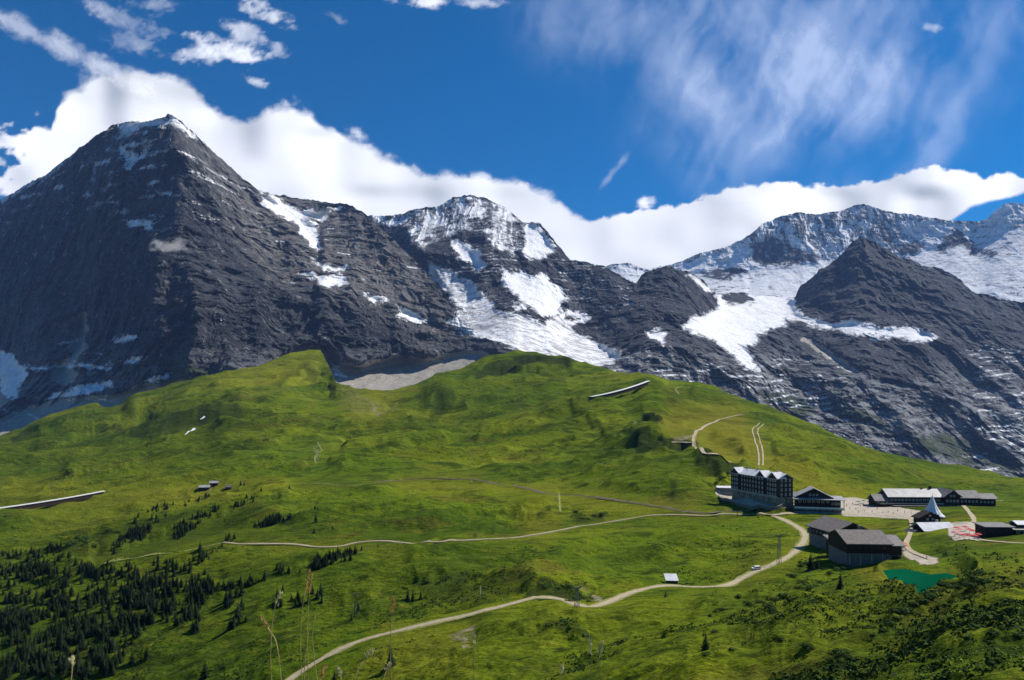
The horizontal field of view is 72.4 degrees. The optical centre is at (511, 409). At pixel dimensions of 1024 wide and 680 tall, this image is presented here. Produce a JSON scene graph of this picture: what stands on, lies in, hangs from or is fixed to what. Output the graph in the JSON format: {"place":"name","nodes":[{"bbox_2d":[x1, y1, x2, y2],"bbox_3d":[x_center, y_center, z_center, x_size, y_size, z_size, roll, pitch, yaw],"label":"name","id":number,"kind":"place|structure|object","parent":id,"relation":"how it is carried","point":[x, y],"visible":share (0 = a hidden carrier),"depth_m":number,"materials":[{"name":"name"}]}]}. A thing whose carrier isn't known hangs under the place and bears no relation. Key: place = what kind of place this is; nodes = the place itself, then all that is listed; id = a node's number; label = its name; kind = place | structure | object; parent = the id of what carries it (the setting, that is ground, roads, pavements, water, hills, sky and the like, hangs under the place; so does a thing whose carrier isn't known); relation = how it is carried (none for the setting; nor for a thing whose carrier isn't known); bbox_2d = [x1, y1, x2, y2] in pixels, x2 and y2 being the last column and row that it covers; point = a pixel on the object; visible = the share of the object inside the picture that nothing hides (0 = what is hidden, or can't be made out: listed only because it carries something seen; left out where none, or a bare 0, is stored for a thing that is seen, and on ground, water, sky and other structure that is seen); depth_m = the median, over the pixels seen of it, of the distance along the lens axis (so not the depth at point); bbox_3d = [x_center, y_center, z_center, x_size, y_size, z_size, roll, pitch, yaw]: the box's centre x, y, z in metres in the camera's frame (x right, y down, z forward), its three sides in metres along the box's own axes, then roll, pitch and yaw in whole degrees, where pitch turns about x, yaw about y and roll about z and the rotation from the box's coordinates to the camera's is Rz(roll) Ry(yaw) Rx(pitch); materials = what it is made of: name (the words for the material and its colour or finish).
{"place":"outdoors","nodes":[
{"label":"outdoors","id":0,"kind":"place"},
{"bbox_2d":[0,114,516,434],"bbox_3d":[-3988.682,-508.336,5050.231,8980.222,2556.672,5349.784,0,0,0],"label":"mountain","id":1,"kind":"structure","parent":0,"point":[145,256],"depth_m":3524.31,"materials":[{"name":"grey stone"}]},
{"bbox_2d":[93,0,652,208],"bbox_3d":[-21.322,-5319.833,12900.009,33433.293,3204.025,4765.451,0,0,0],"label":"cloud","id":2,"kind":"structure","parent":0,"point":[227,50],"depth_m":12187.23,"materials":[{"name":"white"}]},
{"bbox_2d":[0,349,1023,679],"bbox_3d":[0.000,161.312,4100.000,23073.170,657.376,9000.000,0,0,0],"label":"meadow ground","id":3,"kind":"structure","parent":0,"point":[436,441],"depth_m":475.27,"materials":[{"name":"green plant"}]},
{"bbox_2d":[0,652,6,667],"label":"spruce tree","id":4,"kind":"object","parent":3,"relation":"on","point":[2,662],"visible":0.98,"depth_m":318.87,"materials":[{"name":"green plant"}]},
{"bbox_2d":[5,663,11,677],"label":"spruce tree","id":5,"kind":"object","parent":3,"relation":"on","point":[8,673],"visible":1,"depth_m":303.99,"materials":[{"name":"green plant"}]},
{"bbox_2d":[7,633,14,647],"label":"spruce tree","id":6,"kind":"object","parent":3,"relation":"on","point":[11,643],"visible":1,"depth_m":336.82,"materials":[{"name":"green plant"}]},
{"bbox_2d":[14,628,22,644],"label":"spruce tree","id":7,"kind":"object","parent":3,"relation":"on","point":[18,638],"visible":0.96,"depth_m":339.05,"materials":[{"name":"green plant"}]},
{"bbox_2d":[33,592,40,605],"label":"spruce tree","id":8,"kind":"object","parent":3,"relation":"on","point":[37,602],"visible":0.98,"depth_m":378.36,"materials":[{"name":"green plant"}]},
{"bbox_2d":[0,491,103,508],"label":"snow gallery","id":9,"kind":"object","parent":3,"relation":"on","point":[55,501],"visible":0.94,"depth_m":691.53,"materials":[{"name":"concrete"}]},
{"bbox_2d":[57,636,63,649],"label":"spruce tree","id":10,"kind":"object","parent":3,"relation":"on","point":[61,643],"visible":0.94,"depth_m":322.76,"materials":[{"name":"green plant"}]},
{"bbox_2d":[59,656,69,674],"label":"spruce tree","id":11,"kind":"object","parent":3,"relation":"on","point":[65,668],"visible":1,"depth_m":294.57,"materials":[{"name":"green plant"}]},
{"bbox_2d":[63,627,71,641],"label":"spruce tree","id":12,"kind":"object","parent":3,"relation":"on","point":[67,635],"visible":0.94,"depth_m":327.29,"materials":[{"name":"green plant"}]},
{"bbox_2d":[69,656,75,679],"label":"grass stem","id":13,"kind":"object","parent":3,"relation":"on","point":[72,658],"visible":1,"depth_m":3.44,"materials":[{"name":"beige plant"}]},
{"bbox_2d":[64,540,82,545],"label":"alder shrub","id":14,"kind":"object","parent":3,"relation":"on","point":[70,542],"visible":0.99,"depth_m":483.60,"materials":[{"name":"green plant"}]},
{"bbox_2d":[74,659,80,676],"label":"spruce tree","id":15,"kind":"object","parent":3,"relation":"on","point":[77,671],"visible":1,"depth_m":290.79,"materials":[{"name":"green plant"}]},
{"bbox_2d":[67,535,91,540],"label":"alder shrub","id":16,"kind":"object","parent":3,"relation":"on","point":[79,537],"visible":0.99,"depth_m":489.55,"materials":[{"name":"green plant"}]},
{"bbox_2d":[84,660,92,678],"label":"spruce tree","id":17,"kind":"object","parent":3,"relation":"on","point":[88,671],"visible":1,"depth_m":290.17,"materials":[{"name":"green plant"}]},
{"bbox_2d":[103,661,109,676],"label":"spruce tree","id":18,"kind":"object","parent":3,"relation":"on","point":[107,669],"visible":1,"depth_m":290.39,"materials":[{"name":"green plant"}]},
{"bbox_2d":[109,636,116,653],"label":"spruce tree","id":19,"kind":"object","parent":3,"relation":"on","point":[114,647],"visible":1,"depth_m":306.36,"materials":[{"name":"green plant"}]},
{"bbox_2d":[117,647,122,662],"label":"spruce tree","id":20,"kind":"object","parent":3,"relation":"on","point":[119,656],"visible":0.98,"depth_m":296.10,"materials":[{"name":"green plant"}]},
{"bbox_2d":[119,613,125,629],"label":"spruce tree","id":21,"kind":"object","parent":3,"relation":"on","point":[121,622],"visible":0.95,"depth_m":328.08,"materials":[{"name":"green plant"}]},
{"bbox_2d":[128,651,135,665],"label":"spruce tree","id":22,"kind":"object","parent":3,"relation":"on","point":[132,660],"visible":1,"depth_m":294.89,"materials":[{"name":"green plant"}]},
{"bbox_2d":[134,624,141,637],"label":"spruce tree","id":23,"kind":"object","parent":3,"relation":"on","point":[138,632],"visible":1,"depth_m":314.97,"materials":[{"name":"green plant"}]},
{"bbox_2d":[105,542,223,562],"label":"footpath","id":24,"kind":"structure","parent":3,"relation":"on","point":[112,560],"depth_m":425.97,"materials":[{"name":"beige gravel"}]},
{"bbox_2d":[0,487,378,679],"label":"distant spruce wood","id":25,"kind":"object","parent":3,"relation":"on","point":[88,570],"visible":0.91,"depth_m":372.23,"materials":[{"name":"green plant"}]},
{"bbox_2d":[185,606,194,620],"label":"spruce tree","id":26,"kind":"object","parent":3,"relation":"on","point":[191,614],"visible":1,"depth_m":324.65,"materials":[{"name":"green plant"}]},
{"bbox_2d":[198,485,210,490],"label":"alpine hut","id":27,"kind":"object","parent":3,"relation":"on","point":[203,487],"visible":1,"depth_m":721.88,"materials":[{"name":"wood"}]},
{"bbox_2d":[200,662,209,679],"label":"spruce tree","id":28,"kind":"object","parent":3,"relation":"on","point":[204,675],"visible":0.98,"depth_m":266.09,"materials":[{"name":"green plant"}]},
{"bbox_2d":[227,588,233,605],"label":"spruce tree","id":29,"kind":"object","parent":3,"relation":"on","point":[232,599],"visible":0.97,"depth_m":331.15,"materials":[{"name":"green plant"}]},
{"bbox_2d":[232,603,242,619],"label":"spruce tree","id":30,"kind":"object","parent":3,"relation":"on","point":[238,611],"visible":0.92,"depth_m":317.65,"materials":[{"name":"green plant"}]},
{"bbox_2d":[238,582,244,595],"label":"spruce tree","id":31,"kind":"object","parent":3,"relation":"on","point":[242,592],"visible":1,"depth_m":341.53,"materials":[{"name":"green plant"}]},
{"bbox_2d":[260,617,281,679],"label":"grass stem","id":32,"kind":"object","parent":3,"relation":"on","point":[265,624],"visible":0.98,"depth_m":3.46,"materials":[{"name":"plant"}]},
{"bbox_2d":[270,591,282,679],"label":"grass stem","id":33,"kind":"object","parent":3,"relation":"on","point":[279,594],"visible":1,"depth_m":3.42,"materials":[{"name":"plant"}]},
{"bbox_2d":[300,568,310,679],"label":"grass stem","id":34,"kind":"object","parent":3,"relation":"on","point":[308,572],"visible":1,"depth_m":3.42,"materials":[{"name":"brown plant"}]},
{"bbox_2d":[307,573,313,679],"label":"grass stem","id":35,"kind":"object","parent":3,"relation":"on","point":[310,586],"visible":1,"depth_m":3.42,"materials":[{"name":"brown plant"}]},
{"bbox_2d":[312,612,316,677],"bbox_3d":[-0.958,1.252,3.422,0.030,0.497,0.079,0,0,-37],"label":"grass stem","id":36,"kind":"object","parent":3,"relation":"on","point":[312,644],"visible":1,"depth_m":3.42,"materials":[{"name":"plant"}]},
{"bbox_2d":[352,592,359,617],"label":"lift pylon","id":37,"kind":"object","parent":3,"relation":"on","point":[354,604],"visible":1,"depth_m":294.64,"materials":[{"name":"metal"}]},
{"bbox_2d":[355,647,375,679],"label":"grass stem","id":38,"kind":"object","parent":3,"relation":"on","point":[371,651],"visible":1,"depth_m":3.46,"materials":[{"name":"plant"}]},
{"bbox_2d":[385,648,395,668],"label":"spruce tree","id":39,"kind":"object","parent":3,"relation":"on","point":[393,660],"visible":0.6,"depth_m":219.87,"materials":[{"name":"green plant"}]},
{"bbox_2d":[390,597,395,679],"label":"grass stem","id":40,"kind":"object","parent":3,"relation":"on","point":[393,599],"visible":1,"depth_m":3.43,"materials":[{"name":"brown plant"}]},
{"bbox_2d":[224,512,771,547],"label":"footpath","id":41,"kind":"structure","parent":3,"relation":"on","point":[476,539],"depth_m":431.23,"materials":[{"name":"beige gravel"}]},
{"bbox_2d":[0,417,1023,679],"bbox_3d":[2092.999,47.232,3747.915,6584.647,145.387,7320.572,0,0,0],"label":"shrubs","id":42,"kind":"object","parent":3,"relation":"on","point":[914,645],"visible":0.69,"depth_m":147.00,"materials":[{"name":"green plant"}]},
{"bbox_2d":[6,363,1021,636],"bbox_3d":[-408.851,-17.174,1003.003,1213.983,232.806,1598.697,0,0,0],"label":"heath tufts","id":43,"kind":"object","parent":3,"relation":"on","point":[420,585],"visible":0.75,"depth_m":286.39,"materials":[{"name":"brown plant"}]},
{"bbox_2d":[572,586,581,607],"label":"lift pylon","id":44,"kind":"object","parent":3,"relation":"on","point":[576,592],"visible":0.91,"depth_m":242.37,"materials":[{"name":"metal"}]},
{"bbox_2d":[377,478,797,512],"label":"railway trackbed","id":45,"kind":"structure","parent":3,"relation":"on","point":[603,497],"depth_m":527.07,"materials":[{"name":"grey gravel"}]},
{"bbox_2d":[375,478,798,512],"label":"railway rails","id":46,"kind":"object","parent":45,"relation":"on","point":[591,496],"visible":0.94,"depth_m":537.22,"materials":[{"name":"metal"}]},
{"bbox_2d":[586,636,591,679],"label":"grass stem","id":47,"kind":"object","parent":3,"relation":"on","point":[590,644],"visible":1,"depth_m":3.43,"materials":[{"name":"plant"}]},
{"bbox_2d":[589,381,648,399],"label":"snow gallery","id":48,"kind":"object","parent":3,"relation":"on","point":[627,389],"visible":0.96,"depth_m":1103.79,"materials":[{"name":"concrete"}]},
{"bbox_2d":[664,573,678,583],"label":"roadside hut","id":49,"kind":"object","parent":3,"relation":"on","point":[671,578],"visible":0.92,"depth_m":301.99,"materials":[{"name":"metal"}]},
{"bbox_2d":[700,632,709,650],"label":"spruce tree","id":50,"kind":"object","parent":3,"relation":"on","point":[705,646],"visible":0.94,"depth_m":153.88,"materials":[{"name":"green plant"}]},
{"bbox_2d":[692,415,736,461],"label":"footpath","id":51,"kind":"structure","parent":3,"relation":"on","point":[694,442],"depth_m":749.85,"materials":[{"name":"beige gravel"}]},
{"bbox_2d":[715,485,793,508],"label":"hotel forecourt","id":52,"kind":"structure","parent":3,"relation":"on","point":[749,501],"depth_m":482.22,"materials":[{"name":"grey concrete"}]},
{"bbox_2d":[716,486,731,495],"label":"veranda pavilion","id":53,"kind":"structure","parent":52,"relation":"on","point":[725,490],"depth_m":523.55,"materials":[{"name":"paint"}]},
{"bbox_2d":[718,495,793,509],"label":"retaining wall","id":54,"kind":"structure","parent":3,"relation":"on","point":[752,506],"depth_m":462.31,"materials":[{"name":"stone"}]},
{"bbox_2d":[752,423,759,464],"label":"footpath","id":55,"kind":"structure","parent":3,"relation":"on","point":[756,445],"depth_m":736.77,"materials":[{"name":"beige gravel"}]},
{"bbox_2d":[757,424,763,464],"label":"footpath","id":56,"kind":"structure","parent":3,"relation":"on","point":[761,446],"depth_m":728.79,"materials":[{"name":"beige gravel"}]},
{"bbox_2d":[729,466,794,508],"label":"hotel","id":57,"kind":"structure","parent":3,"relation":"on","point":[773,488],"depth_m":470.26,"materials":[{"name":"paint"}]},
{"bbox_2d":[763,605,777,612],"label":"alder shrub","id":58,"kind":"object","parent":3,"relation":"on","point":[771,607],"visible":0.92,"depth_m":176.66,"materials":[{"name":"green plant"}]},
{"bbox_2d":[764,596,783,601],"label":"alder shrub","id":59,"kind":"object","parent":3,"relation":"on","point":[774,598],"visible":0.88,"depth_m":192.00,"materials":[{"name":"green plant"}]},
{"bbox_2d":[775,534,782,563],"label":"lift pylon","id":60,"kind":"object","parent":3,"relation":"on","point":[778,547],"visible":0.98,"depth_m":315.13,"materials":[{"name":"metal"}]},
{"bbox_2d":[773,635,790,642],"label":"alder shrub","id":61,"kind":"object","parent":3,"relation":"on","point":[780,639],"visible":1,"depth_m":137.50,"materials":[{"name":"green plant"}]},
{"bbox_2d":[776,593,790,597],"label":"alder shrub","id":62,"kind":"object","parent":3,"relation":"on","point":[782,595],"visible":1,"depth_m":191.37,"materials":[{"name":"green plant"}]},
{"bbox_2d":[546,568,1023,679],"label":"dwarf scrub","id":63,"kind":"object","parent":3,"relation":"on","point":[969,666],"visible":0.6,"depth_m":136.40,"materials":[{"name":"green plant"}]},
{"bbox_2d":[805,552,814,570],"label":"spruce tree","id":64,"kind":"object","parent":3,"relation":"on","point":[810,567],"visible":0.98,"depth_m":292.90,"materials":[{"name":"green plant"}]},
{"bbox_2d":[793,511,839,512],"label":"station platform","id":65,"kind":"structure","parent":3,"relation":"on","point":[814,512],"depth_m":451.16,"materials":[{"name":"concrete"}]},
{"bbox_2d":[792,486,845,512],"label":"station building","id":66,"kind":"structure","parent":3,"relation":"on","point":[810,498],"depth_m":452.74,"materials":[{"name":"wood"}]},
{"bbox_2d":[822,534,828,554],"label":"covered passage","id":67,"kind":"object","parent":3,"relation":"on","point":[827,546],"visible":0.04,"depth_m":324.43,"materials":[{"name":"grey stone"}]},
{"bbox_2d":[805,515,868,548],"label":"depot barn","id":68,"kind":"structure","parent":3,"relation":"on","point":[818,528],"depth_m":347.74,"materials":[{"name":"stone"}]},
{"bbox_2d":[825,648,850,656],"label":"alder shrub","id":69,"kind":"object","parent":3,"relation":"on","point":[845,651],"visible":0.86,"depth_m":117.08,"materials":[{"name":"green plant"}]},
{"bbox_2d":[772,512,907,517],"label":"footpath","id":70,"kind":"structure","parent":3,"relation":"on","point":[815,513],"depth_m":446.45,"materials":[{"name":"beige gravel"}]},
{"bbox_2d":[837,571,843,589],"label":"spruce tree","id":71,"kind":"object","parent":3,"relation":"on","point":[840,584],"visible":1,"depth_m":188.84,"materials":[{"name":"green plant"}]},
{"bbox_2d":[833,651,861,662],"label":"alder shrub","id":72,"kind":"object","parent":3,"relation":"on","point":[847,657],"visible":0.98,"depth_m":112.28,"materials":[{"name":"green plant"}]},
{"bbox_2d":[825,526,905,566],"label":"depot barn","id":73,"kind":"structure","parent":3,"relation":"on","point":[854,548],"depth_m":291.65,"materials":[{"name":"wood"}]},
{"bbox_2d":[838,497,919,518],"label":"station forecourt","id":74,"kind":"structure","parent":3,"relation":"on","point":[874,511],"depth_m":453.47,"materials":[{"name":"beige concrete"}]},
{"bbox_2d":[925,495,944,518],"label":"peaked tent","id":75,"kind":"object","parent":74,"relation":"on","point":[932,507],"visible":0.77,"depth_m":415.86,"materials":[{"name":"white fabric"}]},
{"bbox_2d":[882,618,897,625],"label":"alder shrub","id":76,"kind":"object","parent":3,"relation":"on","point":[889,622],"visible":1,"depth_m":133.94,"materials":[{"name":"green plant"}]},
{"bbox_2d":[888,608,916,615],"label":"alder shrub","id":77,"kind":"object","parent":3,"relation":"on","point":[903,610],"visible":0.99,"depth_m":140.55,"materials":[{"name":"green plant"}]},
{"bbox_2d":[895,606,914,611],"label":"alder shrub","id":78,"kind":"object","parent":3,"relation":"on","point":[908,609],"visible":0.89,"depth_m":141.70,"materials":[{"name":"green plant"}]},
{"bbox_2d":[907,601,920,606],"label":"alder shrub","id":79,"kind":"object","parent":3,"relation":"on","point":[911,604],"visible":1,"depth_m":143.23,"materials":[{"name":"green plant"}]},
{"bbox_2d":[902,547,937,564],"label":"barn forecourt","id":80,"kind":"structure","parent":3,"relation":"on","point":[912,556],"depth_m":278.01,"materials":[{"name":"beige gravel"}]},
{"bbox_2d":[904,517,938,562],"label":"footpath","id":81,"kind":"structure","parent":3,"relation":"on","point":[908,538],"depth_m":343.63,"materials":[{"name":"beige gravel"}]},
{"bbox_2d":[913,596,930,603],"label":"alder shrub","id":82,"kind":"object","parent":3,"relation":"on","point":[920,599],"visible":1,"depth_m":143.87,"materials":[{"name":"green plant"}]},
{"bbox_2d":[911,510,943,522],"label":"gabled hut","id":83,"kind":"object","parent":3,"relation":"on","point":[924,516],"visible":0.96,"depth_m":398.18,"materials":[{"name":"black paint"}]},
{"bbox_2d":[923,593,937,598],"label":"alder shrub","id":84,"kind":"object","parent":3,"relation":"on","point":[930,596],"visible":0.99,"depth_m":144.95,"materials":[{"name":"green plant"}]},
{"bbox_2d":[908,520,953,531],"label":"chalet","id":85,"kind":"object","parent":3,"relation":"on","point":[927,526],"visible":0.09,"depth_m":375.48,"materials":[{"name":"metal"}]},
{"bbox_2d":[866,486,997,506],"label":"station restaurant","id":86,"kind":"structure","parent":3,"relation":"on","point":[942,497],"depth_m":471.27,"materials":[{"name":"metal"}]},
{"bbox_2d":[948,522,981,540],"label":"chalet forecourt","id":87,"kind":"structure","parent":3,"relation":"on","point":[955,536],"depth_m":351.49,"materials":[{"name":"white concrete"}]},
{"bbox_2d":[958,581,980,588],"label":"alder shrub","id":88,"kind":"object","parent":3,"relation":"on","point":[970,584],"visible":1,"depth_m":141.14,"materials":[{"name":"green plant"}]},
{"bbox_2d":[959,573,985,582],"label":"alder shrub","id":89,"kind":"object","parent":3,"relation":"on","point":[972,576],"visible":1,"depth_m":162.75,"materials":[{"name":"green plant"}]},
{"bbox_2d":[961,568,996,575],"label":"alder shrub","id":90,"kind":"object","parent":3,"relation":"on","point":[978,571],"visible":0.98,"depth_m":169.10,"materials":[{"name":"green plant"}]},
{"bbox_2d":[958,500,1001,523],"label":"footpath","id":91,"kind":"structure","parent":3,"relation":"on","point":[970,513],"depth_m":421.34,"materials":[{"name":"beige gravel"}]},
{"bbox_2d":[959,534,1020,542],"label":"footpath","id":92,"kind":"structure","parent":3,"relation":"on","point":[993,540],"depth_m":307.72,"materials":[{"name":"beige gravel"}]},
{"bbox_2d":[972,522,1015,537],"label":"storage shed","id":93,"kind":"structure","parent":3,"relation":"on","point":[990,529],"depth_m":324.18,"materials":[{"name":"brown wood"}]},
{"bbox_2d":[986,628,1010,637],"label":"alder shrub","id":94,"kind":"object","parent":3,"relation":"on","point":[994,634],"visible":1,"depth_m":89.80,"materials":[{"name":"green plant"}]},
{"bbox_2d":[991,624,1013,630],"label":"alder shrub","id":95,"kind":"object","parent":3,"relation":"on","point":[999,627],"visible":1,"depth_m":91.40,"materials":[{"name":"green plant"}]},
{"bbox_2d":[1007,520,1023,534],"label":"lift station","id":96,"kind":"object","parent":3,"relation":"on","point":[1019,526],"visible":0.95,"depth_m":326.55,"materials":[{"name":"paint"}]},
{"bbox_2d":[1012,632,1023,637],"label":"alder shrub","id":97,"kind":"object","parent":3,"relation":"on","point":[1020,634],"visible":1,"depth_m":89.08,"materials":[{"name":"green plant"}]},
{"bbox_2d":[0,71,1023,269],"bbox_3d":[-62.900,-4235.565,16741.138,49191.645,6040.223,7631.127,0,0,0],"label":"cloud","id":98,"kind":"structure","parent":0,"point":[291,153],"depth_m":16367.20,"materials":[{"name":"white"}]},
{"bbox_2d":[0,0,1023,221],"label":"sky","id":99,"kind":"structure","parent":0,"point":[601,107],"materials":[{"name":"blue"}]},
{"bbox_2d":[285,515,808,679],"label":"gravel road","id":100,"kind":"structure","parent":0,"point":[801,544],"depth_m":264.76,"materials":[{"name":"beige gravel"}]},
{"bbox_2d":[368,195,1023,477],"bbox_3d":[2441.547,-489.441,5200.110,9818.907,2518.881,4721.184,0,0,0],"label":"mountain","id":101,"kind":"structure","parent":0,"point":[863,341],"depth_m":4430.07,"materials":[{"name":"grey stone"}]},
{"bbox_2d":[606,203,1023,301],"bbox_3d":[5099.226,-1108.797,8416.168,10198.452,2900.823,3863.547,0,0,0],"label":"mountain","id":102,"kind":"structure","parent":0,"point":[786,256],"depth_m":8315.39,"materials":[{"name":"white snow"}]},
{"bbox_2d":[883,569,956,592],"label":"lake water","id":103,"kind":"structure","parent":0,"point":[920,579],"depth_m":237.48,"materials":[{"name":"teal liquid"}]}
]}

